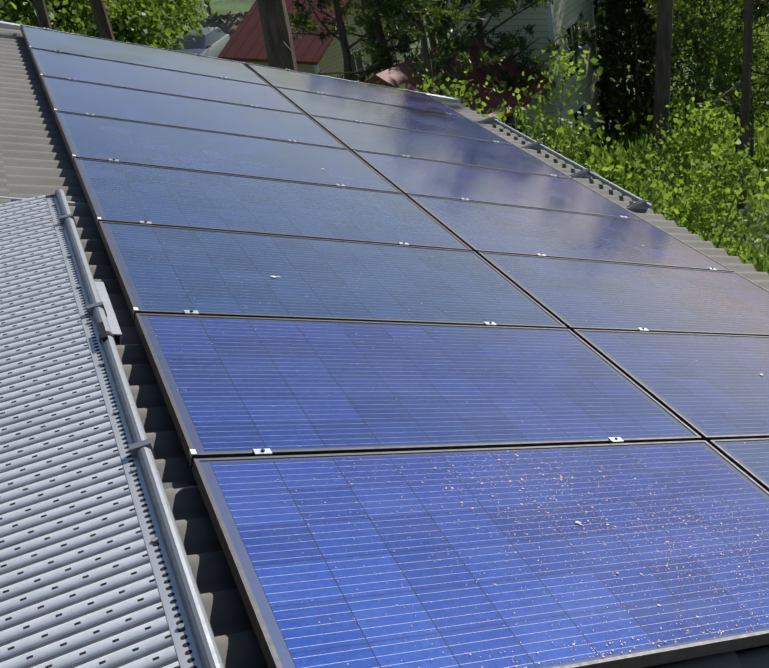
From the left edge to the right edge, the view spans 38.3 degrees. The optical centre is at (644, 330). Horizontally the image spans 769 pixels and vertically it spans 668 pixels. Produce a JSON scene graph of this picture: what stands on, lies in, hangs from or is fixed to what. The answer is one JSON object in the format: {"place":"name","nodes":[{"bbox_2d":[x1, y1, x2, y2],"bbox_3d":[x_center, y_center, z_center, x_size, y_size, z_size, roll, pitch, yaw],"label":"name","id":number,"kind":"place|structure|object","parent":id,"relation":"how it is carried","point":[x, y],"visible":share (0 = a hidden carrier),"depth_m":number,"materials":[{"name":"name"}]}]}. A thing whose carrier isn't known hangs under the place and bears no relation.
{"place":"outdoors","nodes":[
{"label":"outdoors","id":0,"kind":"place"},
{"bbox_2d":[47,202,180,667],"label":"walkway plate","id":1,"kind":"object","parent":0,"point":[126,479],"visible":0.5,"depth_m":2.28,"materials":[{"name":"grey metal"}]},
{"bbox_2d":[218,0,407,81],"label":"house","id":2,"kind":"structure","parent":0,"point":[246,44],"depth_m":38.79,"materials":[{"name":"beige"}]},
{"bbox_2d":[92,0,767,270],"bbox_3d":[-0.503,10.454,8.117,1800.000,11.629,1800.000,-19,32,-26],"label":"ground","id":3,"kind":"structure","parent":0,"point":[224,7],"depth_m":83.25,"materials":[{"name":"green plant"}]},
{"bbox_2d":[0,0,59,26],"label":"broadleaf","id":4,"kind":"object","parent":3,"relation":"on","point":[8,7],"visible":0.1,"depth_m":30.64,"materials":[{"name":"green plant"}]},
{"bbox_2d":[33,0,51,29],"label":"trunk","id":5,"kind":"object","parent":3,"relation":"on","point":[42,13],"depth_m":28.82,"materials":[{"name":"brown plant"}]},
{"bbox_2d":[0,0,125,36],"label":"broadleaf","id":6,"kind":"object","parent":3,"relation":"on","point":[54,16],"visible":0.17,"depth_m":31.00,"materials":[{"name":"green plant"}]},
{"bbox_2d":[0,0,199,49],"bbox_3d":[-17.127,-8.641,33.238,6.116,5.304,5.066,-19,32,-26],"label":"broadleaf","id":7,"kind":"object","parent":3,"relation":"on","point":[139,25],"visible":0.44,"depth_m":32.96,"materials":[{"name":"green plant"}]},
{"bbox_2d":[89,0,118,39],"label":"trunk","id":8,"kind":"object","parent":3,"relation":"on","point":[101,18],"visible":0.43,"depth_m":25.63,"materials":[{"name":"brown plant"}]},
{"bbox_2d":[126,0,225,49],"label":"broadleaf","id":9,"kind":"object","parent":3,"relation":"on","point":[178,5],"visible":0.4,"depth_m":45.94,"materials":[{"name":"green plant"}]},
{"bbox_2d":[172,27,229,57],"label":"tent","id":10,"kind":"object","parent":3,"relation":"on","point":[212,42],"visible":0.46,"depth_m":50.35,"materials":[{"name":"grey paint"}]},
{"bbox_2d":[169,11,246,49],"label":"rubble pile","id":11,"kind":"object","parent":3,"relation":"on","point":[232,23],"visible":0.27,"depth_m":56.61,"materials":[{"name":"grey stone"}]},
{"bbox_2d":[204,0,211,17],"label":"broadleaf","id":12,"kind":"object","parent":3,"relation":"on","point":[209,9],"visible":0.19,"depth_m":62.94,"materials":[{"name":"green plant"}]},
{"bbox_2d":[256,0,379,74],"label":"pine","id":13,"kind":"object","parent":3,"relation":"on","point":[277,33],"visible":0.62,"depth_m":15.45,"materials":[{"name":"brown plant"}]},
{"bbox_2d":[261,0,414,81],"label":"young pine","id":14,"kind":"object","parent":3,"relation":"on","point":[304,19],"visible":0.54,"depth_m":25.34,"materials":[{"name":"green plant"}]},
{"bbox_2d":[314,0,380,74],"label":"pine","id":15,"kind":"object","parent":3,"relation":"on","point":[371,49],"visible":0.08,"depth_m":29.72,"materials":[{"name":"brown plant"}]},
{"bbox_2d":[304,0,415,69],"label":"tree","id":16,"kind":"object","parent":3,"relation":"on","point":[335,28],"visible":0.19,"depth_m":28.77,"materials":[{"name":"green plant"}]},
{"bbox_2d":[340,0,448,81],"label":"tree","id":17,"kind":"object","parent":3,"relation":"on","point":[381,36],"visible":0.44,"depth_m":26.35,"materials":[{"name":"green plant"}]},
{"bbox_2d":[365,2,447,48],"bbox_3d":[-7.895,-12.857,37.116,3.917,9.877,3.180,1,28,8],"label":"young pine","id":18,"kind":"object","parent":3,"relation":"on","point":[433,41],"visible":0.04,"depth_m":38.37,"materials":[{"name":"green plant"}]},
{"bbox_2d":[359,0,508,128],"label":"tree","id":19,"kind":"object","parent":3,"relation":"on","point":[399,13],"visible":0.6,"depth_m":20.26,"materials":[{"name":"green plant"}]},
{"bbox_2d":[433,1,447,42],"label":"tree","id":20,"kind":"object","parent":3,"relation":"on","point":[444,27],"depth_m":27.19,"materials":[{"name":"green plant"}]},
{"bbox_2d":[398,58,502,117],"bbox_3d":[-3.259,-2.412,17.066,2.261,3.888,2.569,1,29,9],"label":"bush","id":21,"kind":"object","parent":3,"relation":"on","point":[442,86],"visible":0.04,"depth_m":16.12,"materials":[{"name":"green plant"}]},
{"bbox_2d":[363,38,571,143],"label":"roof","id":22,"kind":"structure","parent":3,"relation":"on","point":[395,76],"depth_m":23.82,"materials":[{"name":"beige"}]},
{"bbox_2d":[416,0,586,104],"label":"young pine","id":23,"kind":"object","parent":3,"relation":"on","point":[481,34],"visible":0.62,"depth_m":23.94,"materials":[{"name":"green plant"}]},
{"bbox_2d":[446,0,618,147],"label":"pale house","id":24,"kind":"structure","parent":3,"relation":"on","point":[550,22],"depth_m":25.57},
{"bbox_2d":[462,26,626,188],"bbox_3d":[-1.334,-1.890,14.985,2.313,4.372,2.340,-13,30,-17],"label":"bush","id":25,"kind":"object","parent":3,"relation":"on","point":[581,146],"visible":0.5,"depth_m":14.60,"materials":[{"name":"green plant"}]},
{"bbox_2d":[533,115,589,163],"bbox_3d":[-1.499,-1.988,17.055,2.347,2.646,2.835,-6,28,-4],"label":"bush","id":26,"kind":"object","parent":3,"relation":"on","point":[551,145],"visible":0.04,"depth_m":17.32,"materials":[{"name":"green plant"}]},
{"bbox_2d":[533,11,599,108],"bbox_3d":[-2.675,-8.278,25.729,3.517,8.226,3.884,17,34,33],"label":"tree","id":27,"kind":"object","parent":3,"relation":"on","point":[588,38],"visible":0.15,"depth_m":26.38,"materials":[{"name":"green plant"}]},
{"bbox_2d":[593,0,655,136],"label":"thuja","id":28,"kind":"object","parent":3,"relation":"on","point":[600,19],"visible":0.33,"depth_m":28.32,"materials":[{"name":"green plant"}]},
{"bbox_2d":[595,0,684,138],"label":"thuja","id":29,"kind":"object","parent":3,"relation":"on","point":[611,89],"visible":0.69,"depth_m":27.46,"materials":[{"name":"green plant"}]},
{"bbox_2d":[618,8,691,72],"bbox_3d":[-0.072,-11.354,36.418,4.385,7.981,6.889,-19,32,-26],"label":"broadleaf","id":30,"kind":"object","parent":3,"relation":"on","point":[643,45],"depth_m":36.73,"materials":[{"name":"green plant"}]},
{"bbox_2d":[549,83,768,273],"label":"grass tufts","id":31,"kind":"object","parent":3,"relation":"on","point":[628,141],"visible":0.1,"depth_m":24.81,"materials":[{"name":"green plant"}]},
{"bbox_2d":[651,0,672,178],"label":"trunk","id":32,"kind":"object","parent":3,"relation":"on","point":[663,55],"visible":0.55,"depth_m":21.69,"materials":[{"name":"brown plant"}]},
{"bbox_2d":[626,3,713,52],"bbox_3d":[0.495,-10.868,32.154,4.012,8.900,3.490,5,29,16],"label":"tree","id":33,"kind":"object","parent":3,"relation":"on","point":[711,31],"visible":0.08,"depth_m":31.77,"materials":[{"name":"green plant"}]},
{"bbox_2d":[594,0,764,135],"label":"tree","id":34,"kind":"object","parent":3,"relation":"on","point":[686,29],"visible":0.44,"depth_m":25.73,"materials":[{"name":"green plant"}]},
{"bbox_2d":[601,134,758,263],"bbox_3d":[0.297,-1.312,14.524,2.698,3.509,2.455,-19,32,-26],"label":"bush","id":35,"kind":"object","parent":3,"relation":"on","point":[678,212],"visible":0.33,"depth_m":13.82,"materials":[{"name":"green plant"}]},
{"bbox_2d":[630,0,737,98],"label":"broadleaf","id":36,"kind":"object","parent":3,"relation":"on","point":[631,79],"visible":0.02,"depth_m":39.22,"materials":[{"name":"green plant"}]},
{"bbox_2d":[610,79,763,221],"bbox_3d":[0.611,-2.562,17.227,2.244,3.273,2.954,-54,56,-55],"label":"bush","id":37,"kind":"object","parent":3,"relation":"on","point":[701,137],"visible":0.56,"depth_m":16.60,"materials":[{"name":"green plant"}]},
{"bbox_2d":[627,0,754,122],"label":"broadleaf","id":38,"kind":"object","parent":3,"relation":"on","point":[682,60],"visible":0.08,"depth_m":30.14,"materials":[{"name":"green plant"}]},
{"bbox_2d":[690,2,697,82],"bbox_3d":[1.724,-16.656,30.987,5.526,21.496,6.349,-19,32,-26],"label":"trunk","id":39,"kind":"object","parent":3,"relation":"on","point":[695,5],"depth_m":34.77,"materials":[{"name":"brown plant"}]},
{"bbox_2d":[637,136,768,270],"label":"bush","id":40,"kind":"object","parent":3,"relation":"on","point":[705,191],"visible":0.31,"depth_m":12.38,"materials":[{"name":"green plant"}]},
{"bbox_2d":[646,0,768,151],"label":"broadleaf","id":41,"kind":"object","parent":3,"relation":"on","point":[727,38],"visible":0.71,"depth_m":24.64,"materials":[{"name":"green plant"}]},
{"bbox_2d":[683,0,768,214],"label":"pine","id":42,"kind":"object","parent":3,"relation":"on","point":[745,82],"visible":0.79,"depth_m":19.23,"materials":[{"name":"brown plant"}]},
{"bbox_2d":[688,0,768,156],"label":"young pine","id":43,"kind":"object","parent":3,"relation":"on","point":[760,5],"visible":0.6,"depth_m":23.43,"materials":[{"name":"green plant"}]},
{"bbox_2d":[690,0,768,111],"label":"tree","id":44,"kind":"object","parent":3,"relation":"on","point":[730,44],"visible":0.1,"depth_m":32.60,"materials":[{"name":"green plant"}]},
{"bbox_2d":[694,0,768,100],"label":"broadleaf","id":45,"kind":"object","parent":3,"relation":"on","point":[735,15],"visible":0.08,"depth_m":34.96,"materials":[{"name":"green plant"}]},
{"bbox_2d":[708,179,768,274],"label":"bush","id":46,"kind":"object","parent":3,"relation":"on","point":[758,247],"visible":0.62,"depth_m":12.38,"materials":[{"name":"green plant"}]},
{"bbox_2d":[740,233,768,271],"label":"bush","id":47,"kind":"object","parent":3,"relation":"on","point":[753,254],"visible":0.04,"depth_m":14.04,"materials":[{"name":"green plant"}]},
{"bbox_3d":[-1.708,-0.052,4.017,6.980,0.108,11.910,2,21,-35],"label":"roof deck","id":48,"kind":"object","parent":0,"visible":0},
{"bbox_2d":[0,28,768,667],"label":"tile roof","id":49,"kind":"structure","parent":48,"relation":"on","point":[34,158],"depth_m":3.95,"materials":[{"name":"concrete"}]},
{"bbox_2d":[0,196,88,206],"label":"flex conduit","id":50,"kind":"object","parent":49,"relation":"on","point":[13,199],"visible":0.12,"depth_m":4.58,"materials":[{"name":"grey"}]},
{"bbox_2d":[94,281,121,344],"bbox_3d":[-1.857,-0.061,3.547,0.110,0.044,0.490,2,21,-35],"label":"mounting bracket","id":51,"kind":"object","parent":49,"relation":"on","point":[111,316],"visible":0.31,"depth_m":3.53,"materials":[{"name":"metal"}]},
{"bbox_2d":[46,189,224,667],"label":"pipe","id":52,"kind":"object","parent":49,"relation":"on","point":[141,449],"visible":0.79,"depth_m":2.36,"materials":[{"name":"grey metal"}]},
{"bbox_2d":[0,195,179,667],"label":"roof panel","id":53,"kind":"object","parent":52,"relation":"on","point":[78,587],"visible":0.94,"depth_m":2.30,"materials":[{"name":"grey metal"}]},
{"bbox_2d":[97,322,114,343],"bbox_3d":[-1.528,0.017,2.986,0.039,0.046,0.110,-19,32,-26],"label":"bracket","id":54,"kind":"object","parent":52,"relation":"on","point":[104,333],"visible":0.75,"depth_m":2.97,"materials":[{"name":"grey metal"}]},
{"bbox_2d":[52,204,184,629],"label":"screws","id":55,"kind":"object","parent":52,"relation":"attached to","point":[180,626],"visible":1,"depth_m":2.39,"materials":[{"name":"metal"}]},
{"bbox_2d":[46,196,202,667],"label":"flashing","id":56,"kind":"object","parent":52,"relation":"attached to","point":[183,640],"visible":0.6,"depth_m":2.36,"materials":[{"name":"grey metal"}]},
{"bbox_2d":[163,481,197,488],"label":"mounting rails","id":57,"kind":"object","parent":49,"relation":"on","point":[176,484],"depth_m":2.69,"materials":[{"name":"metal"}]},
{"bbox_2d":[20,25,270,85],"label":"solar panel","id":58,"kind":"object","parent":57,"relation":"on","point":[70,43],"visible":0.77,"depth_m":8.15,"materials":[{"name":"glass"}]},
{"bbox_2d":[29,48,304,113],"bbox_3d":[-3.356,-1.743,7.428,1.650,0.035,0.992,2,21,-35],"label":"solar panel","id":59,"kind":"object","parent":57,"relation":"on","point":[48,63],"visible":0.77,"depth_m":7.37,"materials":[{"name":"glass"}]},
{"bbox_2d":[40,75,347,148],"bbox_3d":[-2.832,-1.360,6.652,1.650,0.035,0.992,2,21,-35],"label":"solar panel","id":60,"kind":"object","parent":57,"relation":"on","point":[84,98],"visible":0.75,"depth_m":6.59,"materials":[{"name":"glass"}]},
{"bbox_2d":[55,111,401,192],"bbox_3d":[-2.309,-0.977,5.875,1.650,0.035,0.992,2,21,-35],"label":"solar panel","id":61,"kind":"object","parent":57,"relation":"on","point":[106,139],"visible":0.81,"depth_m":5.80,"materials":[{"name":"glass"}]},
{"bbox_2d":[73,157,471,250],"bbox_3d":[-1.786,-0.594,5.098,1.650,0.035,0.992,2,21,-35],"label":"solar panel","id":62,"kind":"object","parent":57,"relation":"on","point":[119,192],"visible":0.75,"depth_m":5.01,"materials":[{"name":"glass"}]},
{"bbox_2d":[98,221,566,328],"bbox_3d":[-1.262,-0.210,4.321,1.650,0.035,0.992,2,21,-35],"label":"solar panel","id":63,"kind":"object","parent":57,"relation":"on","point":[320,279],"visible":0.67,"depth_m":4.22,"materials":[{"name":"glass"}]},
{"bbox_2d":[245,63,465,116],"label":"solar panel","id":64,"kind":"object","parent":57,"relation":"on","point":[294,80],"visible":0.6,"depth_m":9.11,"materials":[{"name":"glass"}]},
{"bbox_2d":[43,27,716,455],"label":"panel clamps","id":65,"kind":"object","parent":57,"relation":"attached to","point":[269,451],"visible":0.94,"depth_m":4.34,"materials":[{"name":"silver metal"}]},
{"bbox_2d":[274,86,513,144],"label":"solar panel","id":66,"kind":"object","parent":57,"relation":"on","point":[324,105],"visible":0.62,"depth_m":8.33,"materials":[{"name":"glass"}]},
{"bbox_2d":[135,313,701,466],"bbox_3d":[-0.739,0.173,3.545,1.650,0.035,0.992,2,21,-35],"label":"solar panel","id":67,"kind":"object","parent":57,"relation":"on","point":[237,379],"visible":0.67,"depth_m":3.42,"materials":[{"name":"glass"}]},
{"bbox_2d":[20,24,196,457],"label":"clamps","id":68,"kind":"object","parent":67,"relation":"on","point":[192,451],"visible":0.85,"depth_m":3.48,"materials":[{"name":"white plastic"}]},
{"bbox_2d":[309,115,572,178],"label":"solar panel","id":69,"kind":"object","parent":57,"relation":"on","point":[360,136],"visible":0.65,"depth_m":7.54,"materials":[{"name":"glass"}]},
{"bbox_2d":[192,440,768,667],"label":"solar panel","id":70,"kind":"object","parent":57,"relation":"on","point":[304,607],"visible":0.9,"depth_m":2.59,"materials":[{"name":"glass"}]},
{"bbox_2d":[156,239,768,667],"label":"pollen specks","id":71,"kind":"object","parent":70,"relation":"on","point":[592,531],"visible":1,"depth_m":2.84,"materials":[{"name":"beige plant"}]},
{"bbox_2d":[352,150,643,219],"bbox_3d":[-0.936,-0.925,6.825,1.650,0.035,0.992,2,21,-35],"label":"solar panel","id":72,"kind":"object","parent":57,"relation":"on","point":[420,177],"visible":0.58,"depth_m":6.76,"materials":[{"name":"glass"}]},
{"bbox_2d":[407,194,733,271],"bbox_3d":[-0.413,-0.542,6.048,1.650,0.035,0.992,2,21,-35],"label":"solar panel","id":73,"kind":"object","parent":57,"relation":"on","point":[475,227],"visible":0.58,"depth_m":5.97,"materials":[{"name":"glass"}]},
{"bbox_2d":[477,252,768,335],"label":"solar panel","id":74,"kind":"object","parent":57,"relation":"on","point":[601,295],"visible":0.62,"depth_m":5.14,"materials":[{"name":"glass"}]},
{"bbox_2d":[573,329,768,442],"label":"solar panel","id":75,"kind":"object","parent":57,"relation":"on","point":[717,376],"visible":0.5,"depth_m":4.24,"materials":[{"name":"glass"}]},
{"bbox_2d":[709,438,768,491],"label":"solar panel","id":76,"kind":"object","parent":57,"relation":"on","point":[745,455],"visible":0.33,"depth_m":3.58,"materials":[{"name":"glass"}]},
{"bbox_2d":[0,21,460,103],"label":"ridge cap","id":77,"kind":"object","parent":49,"relation":"attached to","point":[14,26],"visible":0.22,"depth_m":9.39,"materials":[{"name":"grey metal"}]},
{"bbox_2d":[476,116,653,209],"bbox_3d":[-0.863,-1.420,8.569,0.455,0.095,2.880,2,21,-35],"label":"snow guard rail","id":78,"kind":"object","parent":49,"relation":"on","point":[587,173],"visible":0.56,"depth_m":8.31,"materials":[{"name":"metal"}]}
]}

